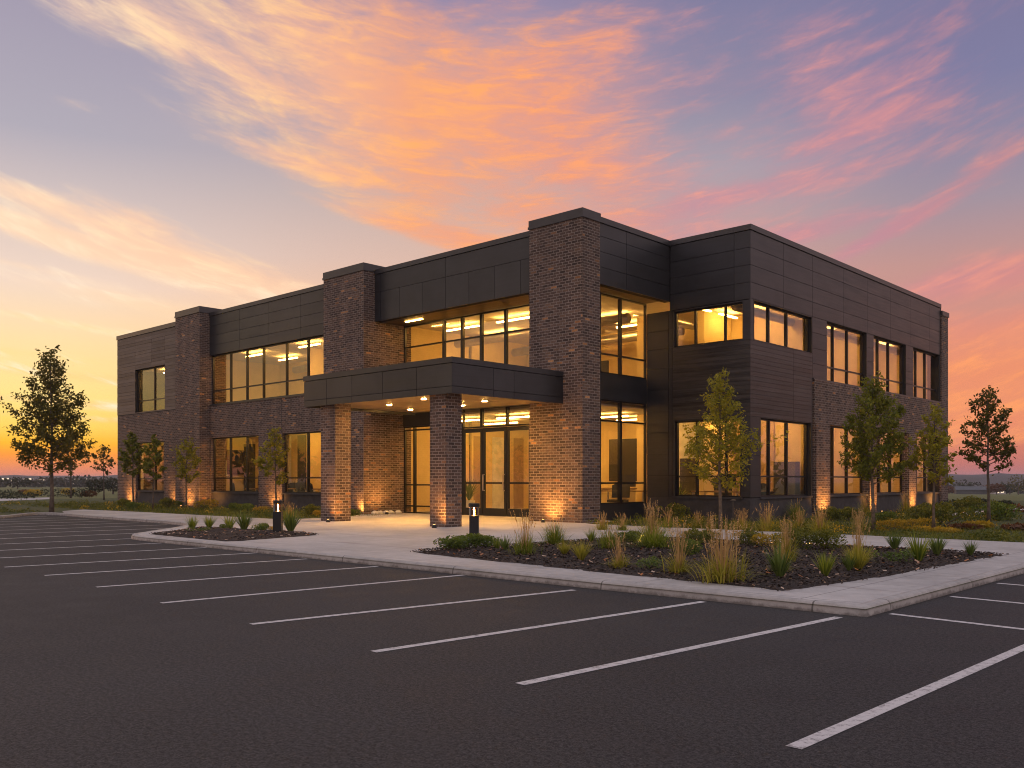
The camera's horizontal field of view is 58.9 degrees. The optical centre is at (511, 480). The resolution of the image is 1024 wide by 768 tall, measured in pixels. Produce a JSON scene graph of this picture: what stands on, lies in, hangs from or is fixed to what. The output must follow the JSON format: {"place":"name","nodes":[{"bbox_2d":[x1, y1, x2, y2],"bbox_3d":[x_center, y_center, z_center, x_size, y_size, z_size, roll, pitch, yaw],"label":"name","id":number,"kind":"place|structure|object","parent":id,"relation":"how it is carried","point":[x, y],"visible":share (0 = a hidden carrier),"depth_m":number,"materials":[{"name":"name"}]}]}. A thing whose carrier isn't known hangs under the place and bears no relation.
{"place":"outdoors","nodes":[
{"label":"outdoors","id":0,"kind":"place"},
{"bbox_2d":[0,497,49,500],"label":"field path","id":1,"kind":"structure","parent":0,"point":[4,499],"depth_m":68.18,"materials":[{"name":"concrete"}]},
{"bbox_2d":[0,491,39,498],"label":"field shrub","id":2,"kind":"object","parent":1,"relation":"on","point":[24,496],"visible":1,"depth_m":70.88,"materials":[{"name":"green plant"}]},
{"bbox_2d":[0,515,1023,767],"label":"parking lot","id":3,"kind":"structure","parent":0,"point":[120,647],"depth_m":7.17,"materials":[{"name":"asphalt"}]},
{"bbox_2d":[0,512,1023,616],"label":"kerb","id":4,"kind":"structure","parent":3,"relation":"on","point":[779,602],"depth_m":12.81,"materials":[{"name":"concrete"}]},
{"bbox_2d":[116,207,948,526],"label":"office building","id":5,"kind":"structure","parent":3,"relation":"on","point":[534,367],"depth_m":35.74,"materials":[{"name":"brown brick"}]},
{"bbox_2d":[138,441,163,490],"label":"window","id":6,"kind":"structure","parent":5,"relation":"in","point":[139,478],"depth_m":52.65,"materials":[{"name":"black metal"}]},
{"bbox_2d":[138,365,164,411],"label":"window","id":7,"kind":"structure","parent":5,"relation":"in","point":[155,399],"depth_m":52.31,"materials":[{"name":"glass"}]},
{"bbox_2d":[227,450,243,473],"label":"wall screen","id":8,"kind":"object","parent":5,"relation":"attached to","point":[237,461],"depth_m":50.97,"materials":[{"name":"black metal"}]},
{"bbox_2d":[214,435,257,491],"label":"window","id":9,"kind":"structure","parent":5,"relation":"in","point":[247,477],"depth_m":46.46,"materials":[{"name":"black metal"}]},
{"bbox_2d":[212,335,323,403],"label":"window","id":10,"kind":"structure","parent":5,"relation":"in","point":[287,381],"depth_m":44.87,"materials":[{"name":"black metal"}]},
{"bbox_2d":[285,431,320,492],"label":"window","id":11,"kind":"structure","parent":5,"relation":"in","point":[308,477],"depth_m":41.82,"materials":[{"name":"black metal"}]},
{"bbox_2d":[463,428,482,515],"bbox_3d":[-1.571,-0.360,36.530,1.126,3.480,0.060,0,0,43],"label":"entrance door","id":12,"kind":"structure","parent":5,"relation":"in","point":[465,509],"depth_m":36.54,"materials":[{"name":"black metal"}]},
{"bbox_2d":[482,427,506,515],"bbox_3d":[-0.710,-0.360,35.656,1.287,3.480,0.164,0,0,43],"label":"entrance door","id":13,"kind":"structure","parent":5,"relation":"in","point":[486,511],"depth_m":35.63,"materials":[{"name":"black metal"}]},
{"bbox_2d":[507,426,528,516],"bbox_3d":[0.275,-0.360,34.809,1.269,3.480,0.060,0,0,43],"label":"entrance door","id":14,"kind":"structure","parent":5,"relation":"in","point":[514,428],"depth_m":35.11,"materials":[{"name":"black metal"}]},
{"bbox_2d":[607,484,629,501],"bbox_3d":[4.075,0.708,34.569,0.745,1.244,0.873,0,0,26],"label":"office chair","id":15,"kind":"object","parent":5,"relation":"on","point":[625,490],"visible":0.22,"depth_m":34.80,"materials":[{"name":"grey fabric"}]},
{"bbox_2d":[601,488,636,502],"bbox_3d":[4.068,0.820,37.500,2.200,1.080,0.700,0,0,43],"label":"reception counter","id":16,"kind":"object","parent":5,"relation":"on","point":[604,497],"visible":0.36,"depth_m":37.15,"materials":[{"name":"brown wood"}]},
{"bbox_2d":[601,474,643,502],"bbox_3d":[4.478,0.554,35.887,2.048,1.613,0.947,0,0,32],"label":"desk","id":17,"kind":"object","parent":5,"relation":"on","point":[629,478],"visible":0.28,"depth_m":35.86,"materials":[{"name":"brown wood"}]},
{"bbox_2d":[609,438,636,480],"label":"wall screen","id":18,"kind":"object","parent":5,"relation":"attached to","point":[629,456],"depth_m":41.13,"materials":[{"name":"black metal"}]},
{"bbox_2d":[676,419,739,496],"bbox_3d":[7.092,-0.815,32.698,2.677,2.770,0.124,0,0,43],"label":"window","id":19,"kind":"structure","parent":5,"relation":"in","point":[677,422],"depth_m":33.02,"materials":[{"name":"black metal"}]},
{"bbox_2d":[675,302,742,346],"bbox_3d":[7.115,-5.590,32.676,2.803,1.320,0.124,0,0,43],"label":"window","id":20,"kind":"structure","parent":5,"relation":"in","point":[695,311],"depth_m":33.00,"materials":[{"name":"black metal"}]},
{"bbox_2d":[754,302,807,351],"bbox_3d":[9.853,-5.615,33.396,0.124,1.370,4.591,0,0,43],"label":"window","id":21,"kind":"structure","parent":5,"relation":"in","point":[768,308],"depth_m":33.72,"materials":[{"name":"glass"}]},
{"bbox_2d":[761,419,806,496],"bbox_3d":[9.992,-0.825,33.575,0.124,2.790,4.017,0,0,43],"label":"window","id":22,"kind":"structure","parent":5,"relation":"in","point":[767,476],"depth_m":33.78,"materials":[{"name":"black metal"}]},
{"bbox_2d":[827,323,862,385],"bbox_3d":[13.691,-5.145,37.541,0.124,2.350,3.966,0,0,43],"label":"window","id":23,"kind":"structure","parent":5,"relation":"in","point":[832,327],"depth_m":37.76,"materials":[{"name":"black metal"}]},
{"bbox_2d":[830,426,861,494],"bbox_3d":[13.697,-0.825,37.606,0.124,2.790,3.939,0,0,43],"label":"window","id":24,"kind":"structure","parent":5,"relation":"in","point":[832,476],"depth_m":36.93,"materials":[{"name":"black metal"}]},
{"bbox_2d":[873,337,901,393],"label":"window","id":25,"kind":"structure","parent":5,"relation":"in","point":[877,340],"depth_m":41.09,"materials":[{"name":"black metal"}]},
{"bbox_2d":[877,432,901,493],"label":"window","id":26,"kind":"structure","parent":5,"relation":"in","point":[889,483],"depth_m":41.37,"materials":[{"name":"black metal"}]},
{"bbox_2d":[913,349,935,398],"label":"window","id":27,"kind":"structure","parent":5,"relation":"in","point":[915,386],"depth_m":44.55,"materials":[{"name":"black metal"}]},
{"bbox_2d":[916,435,933,492],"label":"window","id":28,"kind":"structure","parent":5,"relation":"in","point":[924,477],"depth_m":44.71,"materials":[{"name":"black metal"}]},
{"bbox_2d":[0,498,1023,609],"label":"lawn","id":29,"kind":"structure","parent":0,"point":[100,500],"depth_m":31.58,"materials":[{"name":"plant"}]},
{"bbox_2d":[0,345,97,511],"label":"young tree","id":30,"kind":"object","parent":29,"relation":"on","point":[52,416],"visible":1,"depth_m":39.63,"materials":[{"name":"green plant"}]},
{"bbox_2d":[90,444,117,499],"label":"young tree","id":31,"kind":"object","parent":29,"relation":"on","point":[102,455],"visible":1,"depth_m":66.44,"materials":[{"name":"green plant"}]},
{"bbox_2d":[117,431,144,501],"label":"young tree","id":32,"kind":"object","parent":29,"relation":"on","point":[127,459],"visible":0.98,"depth_m":49.67,"materials":[{"name":"green plant"}]},
{"bbox_2d":[141,434,167,509],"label":"young tree","id":33,"kind":"object","parent":29,"relation":"on","point":[156,457],"visible":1,"depth_m":43.72,"materials":[{"name":"green plant"}]},
{"bbox_2d":[171,436,201,508],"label":"young tree","id":34,"kind":"object","parent":29,"relation":"on","point":[189,451],"visible":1,"depth_m":45.39,"materials":[{"name":"green plant"}]},
{"bbox_2d":[193,499,218,508],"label":"shrub","id":35,"kind":"object","parent":29,"relation":"on","point":[212,502],"visible":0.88,"depth_m":44.65,"materials":[{"name":"green plant"}]},
{"bbox_2d":[251,427,290,510],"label":"young tree","id":36,"kind":"object","parent":29,"relation":"on","point":[260,460],"visible":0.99,"depth_m":40.70,"materials":[{"name":"green plant"}]},
{"bbox_2d":[0,499,1023,541],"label":"ground cover","id":37,"kind":"object","parent":29,"relation":"on","point":[900,514],"visible":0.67,"depth_m":31.57,"materials":[{"name":"green plant"}]},
{"bbox_2d":[653,502,691,518],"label":"shrub","id":38,"kind":"object","parent":29,"relation":"on","point":[677,507],"visible":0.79,"depth_m":33.03,"materials":[{"name":"green plant"}]},
{"bbox_2d":[680,367,790,528],"bbox_3d":[6.445,-0.976,26.268,3.066,4.790,2.114,0,0,8],"label":"young tree","id":39,"kind":"object","parent":29,"relation":"on","point":[695,449],"visible":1,"depth_m":26.21,"materials":[{"name":"green plant"}]},
{"bbox_2d":[715,508,757,529],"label":"ornamental grass","id":40,"kind":"object","parent":29,"relation":"on","point":[741,521],"depth_m":25.77,"materials":[{"name":"plant"}]},
{"bbox_2d":[749,503,782,531],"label":"ornamental grass","id":41,"kind":"object","parent":29,"relation":"on","point":[765,524],"depth_m":25.01,"materials":[{"name":"plant"}]},
{"bbox_2d":[786,508,807,529],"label":"ornamental grass","id":42,"kind":"object","parent":29,"relation":"on","point":[799,521],"depth_m":25.78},
{"bbox_2d":[783,498,811,519],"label":"ornamental grass","id":43,"kind":"object","parent":29,"relation":"on","point":[795,510],"depth_m":33.05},
{"bbox_2d":[801,504,843,532],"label":"ornamental grass","id":44,"kind":"object","parent":29,"relation":"on","point":[819,521],"depth_m":24.33,"materials":[{"name":"plant"}]},
{"bbox_2d":[816,506,846,520],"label":"shrub","id":45,"kind":"object","parent":29,"relation":"on","point":[832,511],"visible":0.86,"depth_m":31.84,"materials":[{"name":"green plant"}]},
{"bbox_2d":[834,506,866,520],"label":"shrub","id":46,"kind":"object","parent":29,"relation":"on","point":[849,510],"visible":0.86,"depth_m":31.83,"materials":[{"name":"green plant"}]},
{"bbox_2d":[854,491,876,515],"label":"ornamental grass","id":47,"kind":"object","parent":29,"relation":"on","point":[864,505],"depth_m":36.74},
{"bbox_2d":[837,371,910,530],"bbox_3d":[10.231,-0.835,25.743,1.992,4.502,2.045,0,0,43],"label":"young tree","id":48,"kind":"object","parent":29,"relation":"on","point":[861,442],"visible":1,"depth_m":25.53,"materials":[{"name":"green plant"}]},
{"bbox_2d":[865,511,896,520],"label":"shrub","id":49,"kind":"object","parent":29,"relation":"on","point":[884,514],"visible":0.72,"depth_m":30.67,"materials":[{"name":"green plant"}]},
{"bbox_2d":[876,518,905,530],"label":"shrub","id":50,"kind":"object","parent":29,"relation":"on","point":[889,521],"visible":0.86,"depth_m":25.73,"materials":[{"name":"green plant"}]},
{"bbox_2d":[906,502,944,518],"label":"shrub","id":51,"kind":"object","parent":29,"relation":"on","point":[917,509],"visible":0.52,"depth_m":31.31,"materials":[{"name":"green plant"}]},
{"bbox_2d":[903,402,957,527],"bbox_3d":[11.904,-0.409,25.739,1.389,3.650,1.572,0,0,43],"label":"young tree","id":52,"kind":"object","parent":29,"relation":"on","point":[934,449],"visible":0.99,"depth_m":25.56,"materials":[{"name":"green plant"}]},
{"bbox_2d":[925,525,963,532],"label":"field shrub","id":53,"kind":"object","parent":29,"relation":"on","point":[938,528],"visible":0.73,"depth_m":24.75,"materials":[{"name":"yellow plant"}]},
{"bbox_2d":[918,500,974,525],"bbox_3d":[13.293,1.037,28.262,1.293,0.870,1.825,0,0,-24],"label":"shrub","id":54,"kind":"object","parent":29,"relation":"on","point":[940,509],"visible":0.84,"depth_m":28.08,"materials":[{"name":"green plant"}]},
{"bbox_2d":[947,522,984,529],"bbox_3d":[13.350,1.370,26.693,1.049,0.319,0.996,0,0,43],"label":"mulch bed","id":55,"kind":"object","parent":29,"relation":"on","point":[966,525],"visible":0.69,"depth_m":26.51,"materials":[{"name":"orange plant"}]},
{"bbox_2d":[947,495,995,515],"bbox_3d":[18.424,1.013,36.487,1.939,0.925,1.374,0,0,44],"label":"shrub","id":56,"kind":"object","parent":29,"relation":"on","point":[968,502],"visible":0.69,"depth_m":36.43,"materials":[{"name":"green plant"}]},
{"bbox_2d":[964,519,997,527],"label":"field shrub","id":57,"kind":"object","parent":29,"relation":"on","point":[988,523],"visible":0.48,"depth_m":27.18,"materials":[{"name":"yellow plant"}]},
{"bbox_2d":[955,385,1016,521],"bbox_3d":[15.928,-0.917,30.405,1.732,4.667,2.044,0,0,13],"label":"young tree","id":58,"kind":"object","parent":29,"relation":"on","point":[985,428],"visible":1,"depth_m":30.34,"materials":[{"name":"green plant"}]},
{"bbox_2d":[965,501,1021,520],"bbox_3d":[17.231,1.105,32.359,1.560,0.770,1.809,0,0,-6],"label":"shrub","id":59,"kind":"object","parent":29,"relation":"on","point":[999,510],"visible":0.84,"depth_m":32.21,"materials":[{"name":"green plant"}]},
{"bbox_2d":[1001,522,1023,530],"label":"field shrub","id":60,"kind":"object","parent":29,"relation":"on","point":[1015,526],"visible":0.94,"depth_m":25.88,"materials":[{"name":"orange plant"}]},
{"bbox_2d":[0,484,1023,500],"bbox_3d":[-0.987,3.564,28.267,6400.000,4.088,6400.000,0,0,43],"label":"ground","id":61,"kind":"structure","parent":0,"point":[1014,496],"depth_m":127.51,"materials":[{"name":"green plant"}]},
{"bbox_2d":[0,477,34,488],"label":"tree","id":62,"kind":"object","parent":61,"relation":"on","point":[22,482],"visible":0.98,"depth_m":208.86,"materials":[{"name":"green plant"}]},
{"bbox_2d":[54,429,91,497],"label":"young tree","id":63,"kind":"object","parent":61,"relation":"on","point":[71,469],"visible":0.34,"depth_m":74.77,"materials":[{"name":"green plant"}]},
{"bbox_2d":[85,479,105,492],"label":"tree","id":64,"kind":"object","parent":61,"relation":"on","point":[99,488],"visible":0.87,"depth_m":119.70,"materials":[{"name":"green plant"}]},
{"bbox_2d":[105,478,117,493],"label":"tree","id":65,"kind":"object","parent":61,"relation":"on","point":[110,486],"visible":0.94,"depth_m":129.64,"materials":[{"name":"green plant"}]},
{"bbox_2d":[0,474,1023,493],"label":"woods","id":66,"kind":"object","parent":61,"relation":"on","point":[60,482],"visible":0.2,"depth_m":348.41,"materials":[{"name":"green plant"}]},
{"bbox_2d":[953,486,986,493],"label":"shed","id":67,"kind":"structure","parent":61,"relation":"on","point":[970,489],"depth_m":228.41,"materials":[{"name":"grey"}]},
{"bbox_2d":[0,473,1023,488],"bbox_3d":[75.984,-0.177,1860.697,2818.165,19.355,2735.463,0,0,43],"label":"hills","id":68,"kind":"structure","parent":0,"point":[999,478],"depth_m":806.75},
{"bbox_2d":[0,0,1023,475],"label":"sky","id":69,"kind":"structure","parent":0,"point":[159,159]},
{"bbox_2d":[63,510,1023,603],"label":"pavement","id":70,"kind":"structure","parent":0,"point":[397,536],"depth_m":19.78,"materials":[{"name":"concrete"}]},
{"bbox_2d":[149,526,318,540],"bbox_3d":[-7.726,1.342,24.009,6.550,0.124,3.220,0,0,43],"label":"planting bed","id":71,"kind":"object","parent":70,"relation":"on","point":[224,533],"visible":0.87,"depth_m":22.79,"materials":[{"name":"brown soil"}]},
{"bbox_2d":[232,508,254,528],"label":"spiky plant","id":72,"kind":"object","parent":71,"relation":"on","point":[243,521],"visible":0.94,"depth_m":24.65,"materials":[{"name":"plant"}]},
{"bbox_2d":[273,500,282,531],"bbox_3d":[-6.054,0.946,23.447,0.260,0.885,0.260,0,0,0],"label":"bollard light","id":73,"kind":"object","parent":71,"relation":"on","point":[277,520],"visible":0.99,"depth_m":23.34,"materials":[{"name":"black metal"}]},
{"bbox_2d":[283,506,304,530],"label":"spiky plant","id":74,"kind":"object","parent":71,"relation":"on","point":[290,523],"visible":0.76,"depth_m":24.28,"materials":[{"name":"plant"}]},
{"bbox_2d":[466,479,479,507],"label":"potted plant","id":75,"kind":"object","parent":70,"relation":"on","point":[469,491],"visible":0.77,"depth_m":39.89,"materials":[{"name":"plant"}]},
{"bbox_2d":[468,503,479,534],"bbox_3d":[-0.855,0.946,20.483,0.260,0.885,0.260,0,0,0],"label":"bollard light","id":76,"kind":"object","parent":70,"relation":"on","point":[473,523],"visible":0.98,"depth_m":20.38,"materials":[{"name":"black metal"}]},
{"bbox_2d":[410,537,1008,590],"bbox_3d":[3.303,1.337,17.142,9.050,0.134,8.420,0,0,43],"label":"planting bed","id":77,"kind":"object","parent":70,"relation":"on","point":[793,585],"visible":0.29,"depth_m":14.73,"materials":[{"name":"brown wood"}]},
{"bbox_2d":[432,537,475,549],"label":"shrub","id":78,"kind":"object","parent":77,"relation":"on","point":[455,542],"visible":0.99,"depth_m":17.70,"materials":[{"name":"green plant"}]},
{"bbox_2d":[441,532,485,548],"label":"shrub","id":79,"kind":"object","parent":77,"relation":"on","point":[475,537],"visible":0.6,"depth_m":18.02,"materials":[{"name":"green plant"}]},
{"bbox_2d":[474,534,503,546],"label":"shrub","id":80,"kind":"object","parent":77,"relation":"on","point":[488,539],"visible":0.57,"depth_m":18.39,"materials":[{"name":"green plant"}]},
{"bbox_2d":[501,509,543,554],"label":"ornamental grass","id":81,"kind":"object","parent":77,"relation":"on","point":[525,546],"depth_m":16.48,"materials":[{"name":"plant"}]},
{"bbox_2d":[570,539,597,559],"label":"grass tuft","id":82,"kind":"object","parent":77,"relation":"on","point":[581,555],"visible":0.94,"depth_m":15.21,"materials":[{"name":"plant"}]},
{"bbox_2d":[600,531,635,568],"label":"ornamental grass","id":83,"kind":"object","parent":77,"relation":"on","point":[620,562],"depth_m":14.13,"materials":[{"name":"plant"}]},
{"bbox_2d":[611,530,643,542],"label":"shrub","id":84,"kind":"object","parent":77,"relation":"on","point":[630,535],"visible":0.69,"depth_m":19.02,"materials":[{"name":"green plant"}]},
{"bbox_2d":[633,555,662,568],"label":"shrub","id":85,"kind":"object","parent":77,"relation":"on","point":[652,563],"visible":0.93,"depth_m":13.88,"materials":[{"name":"green plant"}]},
{"bbox_2d":[630,498,673,541],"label":"ornamental grass","id":86,"kind":"object","parent":77,"relation":"on","point":[649,519],"depth_m":18.45,"materials":[{"name":"plant"}]},
{"bbox_2d":[667,539,702,554],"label":"shrub","id":87,"kind":"object","parent":77,"relation":"on","point":[691,542],"visible":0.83,"depth_m":15.84,"materials":[{"name":"green plant"}]},
{"bbox_2d":[679,527,705,542],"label":"shrub","id":88,"kind":"object","parent":77,"relation":"on","point":[697,533],"visible":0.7,"depth_m":18.00,"materials":[{"name":"green plant"}]},
{"bbox_2d":[685,512,764,583],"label":"ornamental grass","id":89,"kind":"object","parent":77,"relation":"on","point":[723,571],"depth_m":12.26,"materials":[{"name":"plant"}]},
{"bbox_2d":[731,528,762,545],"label":"shrub","id":90,"kind":"object","parent":77,"relation":"on","point":[748,534],"visible":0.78,"depth_m":18.21,"materials":[{"name":"green plant"}]},
{"bbox_2d":[750,533,781,547],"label":"shrub","id":91,"kind":"object","parent":77,"relation":"on","point":[762,540],"visible":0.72,"depth_m":17.73,"materials":[{"name":"green plant"}]},
{"bbox_2d":[762,541,799,577],"bbox_3d":[3.728,1.090,12.627,0.640,0.522,0.646,0,0,29],"label":"spiky plant","id":92,"kind":"object","parent":77,"relation":"on","point":[779,567],"visible":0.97,"depth_m":12.57,"materials":[{"name":"plant"}]},
{"bbox_2d":[770,527,819,548],"bbox_3d":[5.482,1.104,17.329,0.970,0.462,0.687,0,0,-5],"label":"shrub","id":93,"kind":"object","parent":77,"relation":"on","point":[799,534],"visible":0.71,"depth_m":17.28,"materials":[{"name":"green plant"}]},
{"bbox_2d":[797,528,847,549],"bbox_3d":[5.962,1.108,17.273,0.728,0.462,1.026,0,0,-45],"label":"shrub","id":94,"kind":"object","parent":77,"relation":"on","point":[826,537],"visible":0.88,"depth_m":17.12,"materials":[{"name":"green plant"}]},
{"bbox_2d":[809,549,837,575],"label":"spiky plant","id":95,"kind":"object","parent":77,"relation":"on","point":[824,568],"visible":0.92,"depth_m":12.86,"materials":[{"name":"green plant"}]},
{"bbox_2d":[838,551,861,569],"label":"spiky plant","id":96,"kind":"object","parent":77,"relation":"on","point":[848,563],"visible":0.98,"depth_m":13.57,"materials":[{"name":"plant"}]},
{"bbox_2d":[841,541,878,570],"bbox_3d":[5.238,1.110,13.726,0.622,0.496,0.645,0,0,26],"label":"grass tuft","id":97,"kind":"object","parent":77,"relation":"on","point":[860,562],"visible":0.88,"depth_m":13.64,"materials":[{"name":"plant"}]},
{"bbox_2d":[861,547,915,561],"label":"shrub","id":98,"kind":"object","parent":77,"relation":"on","point":[899,555],"visible":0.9,"depth_m":15.07,"materials":[{"name":"green plant"}]},
{"bbox_2d":[882,528,904,548],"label":"spiky plant","id":99,"kind":"object","parent":77,"relation":"on","point":[894,542],"visible":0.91,"depth_m":17.50,"materials":[{"name":"plant"}]},
{"bbox_2d":[900,529,936,560],"bbox_3d":[6.858,1.081,15.265,0.609,0.558,0.714,0,0,-18],"label":"spiky plant","id":100,"kind":"object","parent":77,"relation":"on","point":[917,550],"visible":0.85,"depth_m":15.20,"materials":[{"name":"green plant"}]},
{"bbox_2d":[924,532,948,555],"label":"spiky plant","id":101,"kind":"object","parent":77,"relation":"on","point":[937,546],"visible":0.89,"depth_m":16.36,"materials":[{"name":"plant"}]},
{"bbox_2d":[534,515,578,544],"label":"ornamental grass","id":102,"kind":"object","parent":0,"point":[553,537],"depth_m":18.99,"materials":[{"name":"plant"}]},
{"bbox_2d":[591,510,611,529],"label":"ornamental grass","id":103,"kind":"object","parent":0,"point":[603,526],"depth_m":25.76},
{"bbox_2d":[590,521,629,548],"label":"ornamental grass","id":104,"kind":"object","parent":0,"point":[605,541],"depth_m":17.29,"materials":[{"name":"plant"}]},
{"bbox_2d":[626,520,681,548],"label":"ornamental grass","id":105,"kind":"object","parent":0,"point":[655,539],"depth_m":17.46,"materials":[{"name":"plant"}]},
{"bbox_2d":[651,515,704,573],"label":"ornamental grass","id":106,"kind":"object","parent":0,"point":[678,564],"depth_m":13.27,"materials":[{"name":"plant"}]},
{"bbox_2d":[419,536,1003,588],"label":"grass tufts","id":107,"kind":"object","parent":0,"point":[728,555],"visible":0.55,"depth_m":15.61,"materials":[{"name":"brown plant"}]},
{"bbox_2d":[768,515,803,561],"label":"ornamental grass","id":108,"kind":"object","parent":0,"point":[785,535],"depth_m":14.85,"materials":[{"name":"plant"}]},
{"bbox_2d":[837,506,876,561],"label":"ornamental grass","id":109,"kind":"object","parent":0,"point":[858,544],"depth_m":14.58,"materials":[{"name":"plant"}]},
{"bbox_2d":[896,490,915,512],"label":"ornamental grass","id":110,"kind":"object","parent":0,"point":[906,505],"depth_m":40.18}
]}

